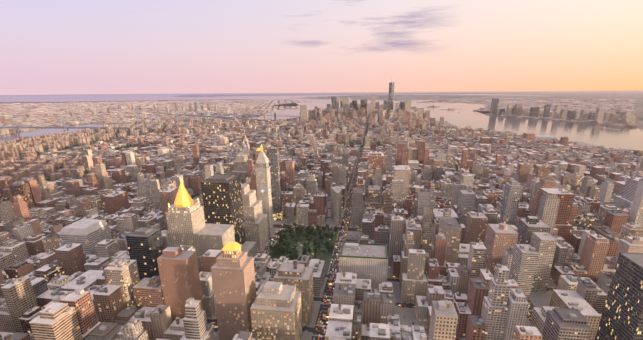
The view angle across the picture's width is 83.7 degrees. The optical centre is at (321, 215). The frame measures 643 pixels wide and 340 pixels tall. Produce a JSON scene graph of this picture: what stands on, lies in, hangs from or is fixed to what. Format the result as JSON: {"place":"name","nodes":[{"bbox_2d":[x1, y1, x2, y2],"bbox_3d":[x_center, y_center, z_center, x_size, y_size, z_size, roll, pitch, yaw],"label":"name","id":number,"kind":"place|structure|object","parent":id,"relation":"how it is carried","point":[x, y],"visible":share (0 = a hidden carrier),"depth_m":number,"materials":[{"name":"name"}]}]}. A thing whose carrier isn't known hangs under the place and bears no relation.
{"place":"outdoors","nodes":[
{"label":"outdoors","id":0,"kind":"place"},
{"bbox_2d":[0,99,313,134],"bbox_3d":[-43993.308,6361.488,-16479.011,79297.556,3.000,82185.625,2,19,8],"label":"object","id":1,"kind":"structure","parent":0,"point":[272,108],"depth_m":10212.47,"materials":[{"name":"beige stone"}]},
{"bbox_2d":[1,71,633,123],"bbox_3d":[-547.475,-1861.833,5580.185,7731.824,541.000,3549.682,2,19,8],"label":"distant skyline buildings","id":2,"kind":"structure","parent":1,"relation":"on","point":[346,108],"depth_m":4209.66,"materials":[{"name":"grey concrete"}]},
{"bbox_2d":[0,98,637,134],"bbox_3d":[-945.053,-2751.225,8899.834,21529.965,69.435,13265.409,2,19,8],"label":"borough buildings","id":3,"kind":"structure","parent":1,"relation":"on","point":[83,115],"depth_m":6567.64,"materials":[{"name":"beige concrete"}]},
{"bbox_2d":[29,117,556,339],"bbox_3d":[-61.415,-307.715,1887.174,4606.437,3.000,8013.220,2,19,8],"label":"street","id":4,"kind":"structure","parent":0,"point":[328,292],"depth_m":685.15,"materials":[{"name":"grey asphalt"}]},
{"bbox_2d":[0,119,201,184],"bbox_3d":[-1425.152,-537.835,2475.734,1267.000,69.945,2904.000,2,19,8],"label":"apartment buildings","id":5,"kind":"structure","parent":4,"relation":"on","point":[17,168],"depth_m":2081.91,"materials":[{"name":"brown brick"}]},
{"bbox_2d":[29,147,553,339],"bbox_3d":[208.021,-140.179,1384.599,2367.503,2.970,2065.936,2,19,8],"label":"cars","id":6,"kind":"object","parent":4,"relation":"on","point":[340,237],"visible":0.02,"depth_m":650.31,"materials":[{"name":"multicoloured metal"}]},
{"bbox_2d":[0,106,627,329],"bbox_3d":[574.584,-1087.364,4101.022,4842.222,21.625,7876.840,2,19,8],"label":"trees","id":7,"kind":"object","parent":4,"relation":"on","point":[298,242],"visible":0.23,"depth_m":799.88,"materials":[{"name":"green plant"}]},
{"bbox_2d":[0,110,642,339],"bbox_3d":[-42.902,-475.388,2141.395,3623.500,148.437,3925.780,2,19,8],"label":"city buildings","id":8,"kind":"structure","parent":4,"relation":"on","point":[583,201],"depth_m":792.22,"materials":[{"name":"brown concrete"}]},
{"bbox_2d":[58,135,642,339],"bbox_3d":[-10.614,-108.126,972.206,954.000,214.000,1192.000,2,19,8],"label":"landmark buildings","id":9,"kind":"structure","parent":4,"relation":"on","point":[235,226],"depth_m":544.05,"materials":[{"name":"beige stone"}]},
{"bbox_2d":[214,180,532,336],"bbox_3d":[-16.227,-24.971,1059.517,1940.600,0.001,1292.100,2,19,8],"label":"road markings","id":10,"kind":"object","parent":4,"relation":"on","point":[334,273],"visible":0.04,"depth_m":659.28,"materials":[{"name":"white paint"}]},
{"bbox_2d":[0,90,642,150],"bbox_3d":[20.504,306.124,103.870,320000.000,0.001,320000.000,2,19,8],"label":"water","id":11,"kind":"structure","parent":0,"point":[621,138],"depth_m":4548.68,"materials":[{"name":"grey liquid"}]},
{"bbox_2d":[0,94,454,132],"bbox_3d":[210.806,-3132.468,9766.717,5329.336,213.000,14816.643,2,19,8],"label":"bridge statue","id":12,"kind":"object","parent":11,"relation":"on","point":[83,127],"visible":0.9,"depth_m":3145.75,"materials":[{"name":"grey metal"}]},
{"bbox_2d":[458,111,642,149],"bbox_3d":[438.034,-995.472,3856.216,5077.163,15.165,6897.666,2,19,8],"label":"piers","id":13,"kind":"structure","parent":11,"relation":"on","point":[545,137],"depth_m":2524.76,"materials":[{"name":"grey concrete"}]},
{"bbox_2d":[0,0,642,94],"label":"sky","id":14,"kind":"structure","parent":0,"point":[48,47],"materials":[{"name":"pink"}]},
{"bbox_2d":[172,92,523,96],"bbox_3d":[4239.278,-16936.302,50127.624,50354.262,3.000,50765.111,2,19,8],"label":"hills","id":15,"kind":"structure","parent":0,"point":[334,94],"depth_m":42910.06,"materials":[{"name":"beige stone"}]},
{"bbox_2d":[303,95,502,98],"bbox_3d":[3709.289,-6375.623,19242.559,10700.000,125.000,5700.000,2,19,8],"label":"distant hills","id":16,"kind":"structure","parent":0,"point":[386,96],"depth_m":17402.23,"materials":[{"name":"grey"}]},
{"bbox_2d":[340,95,564,100],"bbox_3d":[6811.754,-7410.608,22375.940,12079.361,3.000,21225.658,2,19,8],"label":"staten island land","id":17,"kind":"structure","parent":0,"point":[503,96],"depth_m":16260.61,"materials":[{"name":"beige stone"}]},
{"bbox_2d":[406,91,642,128],"bbox_3d":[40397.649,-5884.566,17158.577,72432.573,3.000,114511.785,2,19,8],"label":"distant land","id":18,"kind":"structure","parent":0,"point":[637,96],"depth_m":15788.83,"materials":[{"name":"beige stone"}]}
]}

